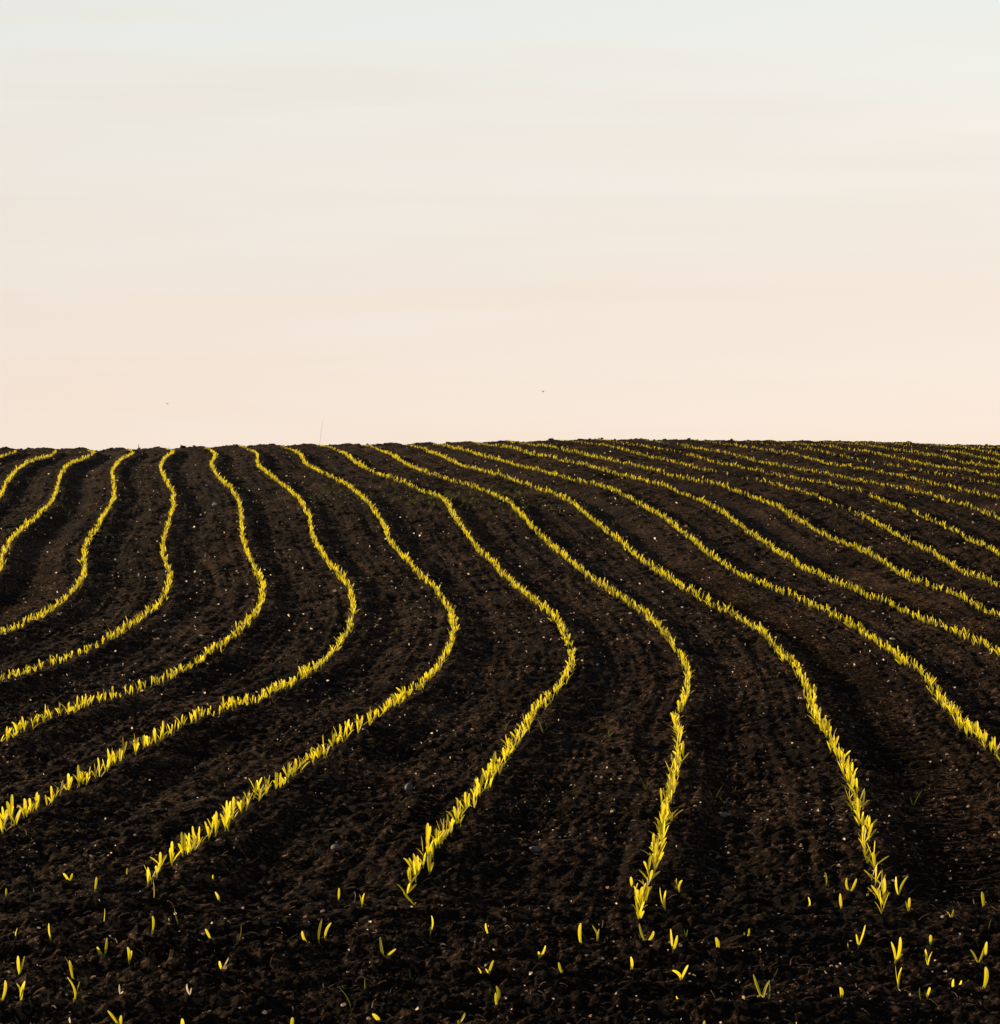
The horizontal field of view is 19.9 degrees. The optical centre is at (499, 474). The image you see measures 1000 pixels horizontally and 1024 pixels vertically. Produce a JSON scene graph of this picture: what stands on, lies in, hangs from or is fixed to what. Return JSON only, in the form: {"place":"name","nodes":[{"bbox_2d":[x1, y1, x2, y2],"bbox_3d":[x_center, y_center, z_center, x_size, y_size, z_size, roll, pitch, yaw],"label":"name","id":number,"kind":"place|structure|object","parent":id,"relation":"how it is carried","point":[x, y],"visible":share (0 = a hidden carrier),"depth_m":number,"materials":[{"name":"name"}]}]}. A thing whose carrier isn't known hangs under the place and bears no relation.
{"place":"outdoors","nodes":[
{"label":"outdoors","id":0,"kind":"place"},
{"bbox_2d":[0,438,999,1023],"bbox_3d":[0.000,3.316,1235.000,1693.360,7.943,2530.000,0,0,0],"label":"field","id":1,"kind":"structure","parent":0,"point":[486,862],"depth_m":13.44,"materials":[{"name":"soil"}]},
{"bbox_2d":[0,807,7,822],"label":"maize seedling","id":2,"kind":"object","parent":1,"relation":"on","point":[3,815],"visible":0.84,"depth_m":10.15,"materials":[{"name":"yellow plant"}]},
{"bbox_2d":[1,980,6,1000],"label":"maize seedling","id":3,"kind":"object","parent":1,"relation":"on","point":[5,989],"visible":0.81,"depth_m":6.98,"materials":[{"name":"yellow plant"}]},
{"bbox_2d":[6,795,13,824],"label":"maize seedling","id":4,"kind":"object","parent":1,"relation":"on","point":[10,807],"visible":0.93,"depth_m":10.27,"materials":[{"name":"yellow plant"}]},
{"bbox_2d":[16,981,24,1000],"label":"maize seedling","id":5,"kind":"object","parent":1,"relation":"on","point":[21,989],"visible":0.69,"depth_m":6.94,"materials":[{"name":"yellow plant"}]},
{"bbox_2d":[17,956,24,974],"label":"maize seedling","id":6,"kind":"object","parent":1,"relation":"on","point":[19,969],"visible":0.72,"depth_m":7.35,"materials":[{"name":"yellow plant"}]},
{"bbox_2d":[19,801,25,816],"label":"maize seedling","id":7,"kind":"object","parent":1,"relation":"on","point":[23,811],"visible":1,"depth_m":10.39,"materials":[{"name":"yellow plant"}]},
{"bbox_2d":[24,798,30,816],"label":"maize seedling","id":8,"kind":"object","parent":1,"relation":"on","point":[26,811],"visible":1,"depth_m":10.46,"materials":[{"name":"yellow plant"}]},
{"bbox_2d":[35,793,38,809],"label":"maize seedling","id":9,"kind":"object","parent":1,"relation":"on","point":[37,799],"visible":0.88,"depth_m":10.70,"materials":[{"name":"yellow plant"}]},
{"bbox_2d":[47,786,54,804],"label":"maize seedling","id":10,"kind":"object","parent":1,"relation":"on","point":[52,796],"visible":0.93,"depth_m":10.91,"materials":[{"name":"yellow plant"}]},
{"bbox_2d":[66,959,73,978],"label":"maize seedling","id":11,"kind":"object","parent":1,"relation":"on","point":[70,968],"visible":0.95,"depth_m":7.25,"materials":[{"name":"yellow plant"}]},
{"bbox_2d":[67,977,79,1001],"bbox_3d":[-1.039,1.263,6.943,0.036,0.071,0.010,0,0,21],"label":"maize seedling","id":12,"kind":"object","parent":1,"relation":"on","point":[75,993],"visible":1,"depth_m":6.95,"materials":[{"name":"yellow plant"}]},
{"bbox_2d":[77,765,80,787],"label":"maize seedling","id":13,"kind":"object","parent":1,"relation":"on","point":[78,774],"visible":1,"depth_m":11.38,"materials":[{"name":"yellow plant"}]},
{"bbox_2d":[97,938,107,955],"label":"maize seedling","id":14,"kind":"object","parent":1,"relation":"on","point":[99,950],"visible":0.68,"depth_m":7.62,"materials":[{"name":"yellow plant"}]},
{"bbox_2d":[108,1011,121,1023],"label":"maize seedling","id":15,"kind":"object","parent":1,"relation":"on","point":[114,1018],"visible":1,"depth_m":6.72,"materials":[{"name":"yellow plant"}]},
{"bbox_2d":[127,947,131,964],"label":"maize seedling","id":16,"kind":"object","parent":1,"relation":"on","point":[129,952],"visible":1,"depth_m":7.50,"materials":[{"name":"yellow plant"}]},
{"bbox_2d":[150,852,166,870],"bbox_3d":[-1.079,1.229,8.988,0.014,0.065,0.062,0,0,40],"label":"maize seedling","id":17,"kind":"object","parent":1,"relation":"on","point":[160,859],"visible":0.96,"depth_m":9.00,"materials":[{"name":"yellow plant"}]},
{"bbox_2d":[169,841,182,865],"bbox_3d":[-1.041,1.225,9.134,0.052,0.089,0.010,0,0,27],"label":"maize seedling","id":18,"kind":"object","parent":1,"relation":"on","point":[171,857],"visible":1,"depth_m":9.14,"materials":[{"name":"yellow plant"}]},
{"bbox_2d":[178,832,184,856],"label":"maize seedling","id":19,"kind":"object","parent":1,"relation":"on","point":[181,845],"visible":0.98,"depth_m":9.28,"materials":[{"name":"yellow plant"}]},
{"bbox_2d":[185,834,189,854],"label":"maize seedling","id":20,"kind":"object","parent":1,"relation":"on","point":[187,846],"visible":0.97,"depth_m":9.33,"materials":[{"name":"yellow plant"}]},
{"bbox_2d":[186,835,196,851],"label":"maize seedling","id":21,"kind":"object","parent":1,"relation":"on","point":[194,841],"visible":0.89,"depth_m":9.47,"materials":[{"name":"yellow plant"}]},
{"bbox_2d":[192,826,202,846],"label":"maize seedling","id":22,"kind":"object","parent":1,"relation":"on","point":[198,842],"visible":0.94,"depth_m":9.60,"materials":[{"name":"yellow plant"}]},
{"bbox_2d":[205,822,212,840],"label":"maize seedling","id":23,"kind":"object","parent":1,"relation":"on","point":[208,831],"visible":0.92,"depth_m":9.82,"materials":[{"name":"yellow plant"}]},
{"bbox_2d":[213,814,219,836],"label":"maize seedling","id":24,"kind":"object","parent":1,"relation":"on","point":[216,824],"visible":1,"depth_m":9.86,"materials":[{"name":"yellow plant"}]},
{"bbox_2d":[220,808,230,830],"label":"maize seedling","id":25,"kind":"object","parent":1,"relation":"on","point":[229,819],"visible":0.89,"depth_m":10.10,"materials":[{"name":"yellow plant"}]},
{"bbox_2d":[222,811,230,830],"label":"maize seedling","id":26,"kind":"object","parent":1,"relation":"on","point":[225,819],"visible":0.91,"depth_m":10.02,"materials":[{"name":"yellow plant"}]},
{"bbox_2d":[225,797,236,817],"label":"maize seedling","id":27,"kind":"object","parent":1,"relation":"on","point":[234,801],"visible":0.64,"depth_m":10.41,"materials":[{"name":"yellow plant"}]},
{"bbox_2d":[237,796,245,812],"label":"maize seedling","id":28,"kind":"object","parent":1,"relation":"on","point":[241,807],"visible":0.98,"depth_m":10.48,"materials":[{"name":"yellow plant"}]},
{"bbox_2d":[248,777,261,798],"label":"maize seedling","id":29,"kind":"object","parent":1,"relation":"on","point":[257,784],"visible":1,"depth_m":10.95,"materials":[{"name":"yellow plant"}]},
{"bbox_2d":[249,789,264,801],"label":"maize seedling","id":30,"kind":"object","parent":1,"relation":"on","point":[259,798],"visible":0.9,"depth_m":10.87,"materials":[{"name":"yellow plant"}]},
{"bbox_2d":[282,763,292,782],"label":"maize seedling","id":31,"kind":"object","parent":1,"relation":"on","point":[287,773],"visible":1,"depth_m":11.60,"materials":[{"name":"yellow plant"}]},
{"bbox_2d":[318,920,321,943],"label":"maize seedling","id":32,"kind":"object","parent":1,"relation":"on","point":[319,928],"visible":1,"depth_m":7.79,"materials":[{"name":"yellow plant"}]},
{"bbox_2d":[331,844,341,848],"bbox_3d":[-0.560,1.281,9.733,0.035,0.030,0.048,0,0,-29],"label":"stone","id":33,"kind":"object","parent":1,"relation":"on","point":[336,846],"visible":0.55,"depth_m":9.72,"materials":[{"name":"grey stone"}]},
{"bbox_2d":[379,938,395,957],"bbox_3d":[-0.306,1.276,7.628,0.052,0.062,0.019,0,0,30],"label":"maize seedling","id":34,"kind":"object","parent":1,"relation":"on","point":[382,952],"visible":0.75,"depth_m":7.63,"materials":[{"name":"yellow plant"}]},
{"bbox_2d":[396,883,415,893],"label":"maize seedling","id":35,"kind":"object","parent":1,"relation":"on","point":[410,889],"visible":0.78,"depth_m":8.66,"materials":[{"name":"yellow plant"}]},
{"bbox_2d":[405,783,413,789],"bbox_3d":[-0.363,1.262,11.431,0.041,0.038,0.049,0,0,12],"label":"stone","id":36,"kind":"object","parent":1,"relation":"on","point":[408,786],"visible":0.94,"depth_m":11.42,"materials":[{"name":"grey stone"}]},
{"bbox_2d":[404,857,416,874],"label":"maize seedling","id":37,"kind":"object","parent":1,"relation":"on","point":[409,862],"visible":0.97,"depth_m":8.93,"materials":[{"name":"yellow plant"}]},
{"bbox_2d":[407,867,418,886],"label":"maize seedling","id":38,"kind":"object","parent":1,"relation":"on","point":[413,877],"visible":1,"depth_m":8.72,"materials":[{"name":"yellow plant"}]},
{"bbox_2d":[417,856,420,871],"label":"maize seedling","id":39,"kind":"object","parent":1,"relation":"on","point":[418,865],"visible":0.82,"depth_m":9.02,"materials":[{"name":"yellow plant"}]},
{"bbox_2d":[426,823,430,845],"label":"maize seedling","id":40,"kind":"object","parent":1,"relation":"on","point":[428,831],"visible":0.67,"depth_m":9.50,"materials":[{"name":"yellow plant"}]},
{"bbox_2d":[426,841,432,856],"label":"maize seedling","id":41,"kind":"object","parent":1,"relation":"on","point":[427,848],"visible":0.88,"depth_m":9.30,"materials":[{"name":"yellow plant"}]},
{"bbox_2d":[427,853,433,874],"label":"maize seedling","id":42,"kind":"object","parent":1,"relation":"on","point":[430,865],"visible":0.98,"depth_m":9.13,"materials":[{"name":"yellow plant"}]},
{"bbox_2d":[431,837,433,858],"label":"maize seedling","id":43,"kind":"object","parent":1,"relation":"on","point":[432,849],"visible":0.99,"depth_m":9.37,"materials":[{"name":"yellow plant"}]},
{"bbox_2d":[449,818,452,836],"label":"maize seedling","id":44,"kind":"object","parent":1,"relation":"on","point":[450,823],"visible":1,"depth_m":9.91,"materials":[{"name":"yellow plant"}]},
{"bbox_2d":[453,804,459,823],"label":"maize seedling","id":45,"kind":"object","parent":1,"relation":"on","point":[456,812],"visible":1,"depth_m":10.18,"materials":[{"name":"yellow plant"}]},
{"bbox_2d":[455,792,467,810],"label":"maize seedling","id":46,"kind":"object","parent":1,"relation":"on","point":[465,804],"visible":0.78,"depth_m":10.53,"materials":[{"name":"yellow plant"}]},
{"bbox_2d":[475,773,483,787],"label":"maize seedling","id":47,"kind":"object","parent":1,"relation":"on","point":[482,779],"visible":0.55,"depth_m":11.21,"materials":[{"name":"yellow plant"}]},
{"bbox_2d":[482,768,492,783],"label":"maize seedling","id":48,"kind":"object","parent":1,"relation":"on","point":[486,775],"visible":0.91,"depth_m":11.44,"materials":[{"name":"yellow plant"}]},
{"bbox_2d":[486,960,493,974],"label":"maize seedling","id":49,"kind":"object","parent":1,"relation":"on","point":[490,968],"visible":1,"depth_m":7.35,"materials":[{"name":"yellow plant"}]},
{"bbox_2d":[45,459,950,805],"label":"weeds","id":50,"kind":"object","parent":1,"relation":"on","point":[491,511],"visible":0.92,"depth_m":33.13,"materials":[{"name":"green plant"}]},
{"bbox_2d":[496,986,500,1000],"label":"maize seedling","id":51,"kind":"object","parent":1,"relation":"on","point":[498,993],"visible":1,"depth_m":6.95,"materials":[{"name":"yellow plant"}]},
{"bbox_2d":[0,446,997,1023],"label":"stones","id":52,"kind":"object","parent":1,"relation":"on","point":[530,700],"visible":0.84,"depth_m":16.32,"materials":[{"name":"grey stone"}]},
{"bbox_2d":[0,438,999,832],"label":"maize rows","id":53,"kind":"object","parent":1,"relation":"on","point":[506,752],"visible":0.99,"depth_m":21.40,"materials":[{"name":"yellow plant"}]},
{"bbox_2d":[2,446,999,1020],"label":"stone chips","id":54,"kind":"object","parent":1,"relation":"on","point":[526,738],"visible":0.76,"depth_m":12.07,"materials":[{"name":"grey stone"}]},
{"bbox_2d":[529,846,541,852],"bbox_3d":[0.121,1.285,9.736,0.044,0.024,0.037,0,0,-28],"label":"stone","id":55,"kind":"object","parent":1,"relation":"on","point":[533,849],"visible":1,"depth_m":9.72,"materials":[{"name":"grey stone"}]},
{"bbox_2d":[538,945,545,958],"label":"maize seedling","id":56,"kind":"object","parent":1,"relation":"on","point":[539,956],"visible":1,"depth_m":7.66,"materials":[{"name":"yellow plant"}]},
{"bbox_2d":[578,923,581,942],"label":"maize seedling","id":57,"kind":"object","parent":1,"relation":"on","point":[579,933],"visible":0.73,"depth_m":7.82,"materials":[{"name":"yellow plant"}]},
{"bbox_2d":[636,906,643,918],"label":"maize seedling","id":58,"kind":"object","parent":1,"relation":"on","point":[637,912],"visible":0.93,"depth_m":8.22,"materials":[{"name":"yellow plant"}]},
{"bbox_2d":[637,894,644,907],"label":"maize seedling","id":59,"kind":"object","parent":1,"relation":"on","point":[640,901],"visible":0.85,"depth_m":8.33,"materials":[{"name":"yellow plant"}]},
{"bbox_2d":[643,886,648,900],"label":"maize seedling","id":60,"kind":"object","parent":1,"relation":"on","point":[647,892],"visible":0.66,"depth_m":8.60,"materials":[{"name":"yellow plant"}]},
{"bbox_2d":[639,923,653,939],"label":"maize seedling","id":61,"kind":"object","parent":1,"relation":"on","point":[650,937],"visible":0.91,"depth_m":7.85,"materials":[{"name":"yellow plant"}]},
{"bbox_2d":[644,856,650,870],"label":"maize seedling","id":62,"kind":"object","parent":1,"relation":"on","point":[649,862],"visible":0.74,"depth_m":9.08,"materials":[{"name":"yellow plant"}]},
{"bbox_2d":[639,870,659,881],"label":"maize seedling","id":63,"kind":"object","parent":1,"relation":"on","point":[657,873],"visible":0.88,"depth_m":8.90,"materials":[{"name":"yellow plant"}]},
{"bbox_2d":[651,833,660,853],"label":"maize seedling","id":64,"kind":"object","parent":1,"relation":"on","point":[653,836],"visible":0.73,"depth_m":9.47,"materials":[{"name":"yellow plant"}]},
{"bbox_2d":[653,854,659,874],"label":"maize seedling","id":65,"kind":"object","parent":1,"relation":"on","point":[654,865],"visible":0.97,"depth_m":9.02,"materials":[{"name":"yellow plant"}]},
{"bbox_2d":[653,837,662,853],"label":"maize seedling","id":66,"kind":"object","parent":1,"relation":"on","point":[661,848],"visible":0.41,"depth_m":9.40,"materials":[{"name":"yellow plant"}]},
{"bbox_2d":[654,843,663,865],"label":"maize seedling","id":67,"kind":"object","parent":1,"relation":"on","point":[656,851],"visible":0.59,"depth_m":9.18,"materials":[{"name":"yellow plant"}]},
{"bbox_2d":[658,821,666,842],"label":"maize seedling","id":68,"kind":"object","parent":1,"relation":"on","point":[664,839],"visible":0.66,"depth_m":9.72,"materials":[{"name":"yellow plant"}]},
{"bbox_2d":[661,802,664,819],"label":"maize seedling","id":69,"kind":"object","parent":1,"relation":"on","point":[662,809],"visible":0.88,"depth_m":10.22,"materials":[{"name":"yellow plant"}]},
{"bbox_2d":[660,890,665,910],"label":"maize seedling","id":70,"kind":"object","parent":1,"relation":"on","point":[664,898],"visible":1,"depth_m":8.32,"materials":[{"name":"yellow plant"}]},
{"bbox_2d":[666,780,673,799],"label":"maize seedling","id":71,"kind":"object","parent":1,"relation":"on","point":[669,788],"visible":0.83,"depth_m":10.94,"materials":[{"name":"yellow plant"}]},
{"bbox_2d":[670,929,677,952],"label":"maize seedling","id":72,"kind":"object","parent":1,"relation":"on","point":[675,944],"visible":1,"depth_m":7.67,"materials":[{"name":"yellow plant"}]},
{"bbox_2d":[672,965,687,980],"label":"maize seedling","id":73,"kind":"object","parent":1,"relation":"on","point":[679,974],"visible":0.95,"depth_m":7.28,"materials":[{"name":"yellow plant"}]},
{"bbox_2d":[720,812,729,817],"bbox_3d":[0.834,1.264,10.549,0.035,0.023,0.050,0,0,12],"label":"stone","id":74,"kind":"object","parent":1,"relation":"on","point":[726,814],"visible":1,"depth_m":10.53,"materials":[{"name":"grey stone"}]},
{"bbox_2d":[753,975,769,996],"bbox_3d":[0.639,1.255,6.926,0.058,0.077,0.013,0,0,-44],"label":"maize seedling","id":75,"kind":"object","parent":1,"relation":"on","point":[758,989],"visible":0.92,"depth_m":6.92,"materials":[{"name":"yellow plant"}]},
{"bbox_2d":[845,878,856,891],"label":"maize seedling","id":76,"kind":"object","parent":1,"relation":"on","point":[853,886],"visible":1,"depth_m":8.71,"materials":[{"name":"yellow plant"}]},
{"bbox_2d":[847,778,858,794],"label":"maize seedling","id":77,"kind":"object","parent":1,"relation":"on","point":[856,784],"visible":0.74,"depth_m":11.07,"materials":[{"name":"yellow plant"}]},
{"bbox_2d":[854,798,859,816],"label":"maize seedling","id":78,"kind":"object","parent":1,"relation":"on","point":[858,810],"visible":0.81,"depth_m":10.33,"materials":[{"name":"yellow plant"}]},
{"bbox_2d":[856,926,864,947],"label":"maize seedling","id":79,"kind":"object","parent":1,"relation":"on","point":[858,943],"visible":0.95,"depth_m":7.88,"materials":[{"name":"yellow plant"}]},
{"bbox_2d":[861,815,864,836],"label":"maize seedling","id":80,"kind":"object","parent":1,"relation":"on","point":[862,826],"visible":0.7,"depth_m":9.83,"materials":[{"name":"yellow plant"}]},
{"bbox_2d":[859,790,868,809],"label":"maize seedling","id":81,"kind":"object","parent":1,"relation":"on","point":[863,803],"visible":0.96,"depth_m":10.62,"materials":[{"name":"yellow plant"}]},
{"bbox_2d":[863,840,869,854],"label":"maize seedling","id":82,"kind":"object","parent":1,"relation":"on","point":[864,846],"visible":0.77,"depth_m":9.37,"materials":[{"name":"yellow plant"}]},
{"bbox_2d":[860,823,872,839],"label":"maize seedling","id":83,"kind":"object","parent":1,"relation":"on","point":[870,830],"visible":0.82,"depth_m":9.67,"materials":[{"name":"yellow plant"}]},
{"bbox_2d":[864,817,876,831],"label":"maize seedling","id":84,"kind":"object","parent":1,"relation":"on","point":[868,825],"visible":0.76,"depth_m":9.93,"materials":[{"name":"yellow plant"}]},
{"bbox_2d":[867,865,880,885],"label":"maize seedling","id":85,"kind":"object","parent":1,"relation":"on","point":[875,874],"visible":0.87,"depth_m":8.80,"materials":[{"name":"yellow plant"}]},
{"bbox_2d":[866,852,888,868],"bbox_3d":[1.196,1.236,9.015,0.074,0.077,0.017,0,0,-10],"label":"maize seedling","id":86,"kind":"object","parent":1,"relation":"on","point":[873,860],"visible":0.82,"depth_m":9.01,"materials":[{"name":"yellow plant"}]},
{"bbox_2d":[871,878,887,906],"bbox_3d":[1.130,1.254,8.473,0.012,0.105,0.061,0,0,-44],"label":"maize seedling","id":87,"kind":"object","parent":1,"relation":"on","point":[883,889],"visible":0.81,"depth_m":8.46,"materials":[{"name":"yellow plant"}]},
{"bbox_2d":[891,937,902,963],"bbox_3d":[1.064,1.274,7.598,0.018,0.082,0.053,0,0,-19],"label":"maize seedling","id":88,"kind":"object","parent":1,"relation":"on","point":[899,955],"visible":1,"depth_m":7.59,"materials":[{"name":"yellow plant"}]},
{"bbox_2d":[895,967,901,988],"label":"maize seedling","id":89,"kind":"object","parent":1,"relation":"on","point":[898,980],"visible":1,"depth_m":7.22,"materials":[{"name":"yellow plant"}]},
{"bbox_2d":[895,876,907,894],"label":"maize seedling","id":90,"kind":"object","parent":1,"relation":"on","point":[901,885],"visible":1,"depth_m":8.58,"materials":[{"name":"yellow plant"}]},
{"bbox_2d":[905,898,910,910],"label":"maize seedling","id":91,"kind":"object","parent":1,"relation":"on","point":[908,904],"visible":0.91,"depth_m":8.37,"materials":[{"name":"yellow plant"}]},
{"bbox_2d":[925,949,930,965],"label":"maize seedling","id":92,"kind":"object","parent":1,"relation":"on","point":[927,959],"visible":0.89,"depth_m":7.53,"materials":[{"name":"yellow plant"}]},
{"bbox_2d":[971,948,983,962],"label":"maize seedling","id":93,"kind":"object","parent":1,"relation":"on","point":[981,956],"visible":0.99,"depth_m":7.50,"materials":[{"name":"yellow plant"}]},
{"bbox_2d":[981,892,984,905],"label":"maize seedling","id":94,"kind":"object","parent":1,"relation":"on","point":[983,898],"visible":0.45,"depth_m":8.46,"materials":[{"name":"yellow plant"}]},
{"bbox_2d":[982,967,988,988],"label":"maize seedling","id":95,"kind":"object","parent":1,"relation":"on","point":[986,975],"visible":0.94,"depth_m":7.18,"materials":[{"name":"yellow plant"}]},
{"bbox_2d":[0,497,999,1023],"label":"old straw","id":96,"kind":"object","parent":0,"point":[512,819],"visible":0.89,"depth_m":9.86,"materials":[{"name":"beige plant"}]},
{"bbox_2d":[0,0,999,450],"label":"sky","id":97,"kind":"structure","parent":0,"point":[404,222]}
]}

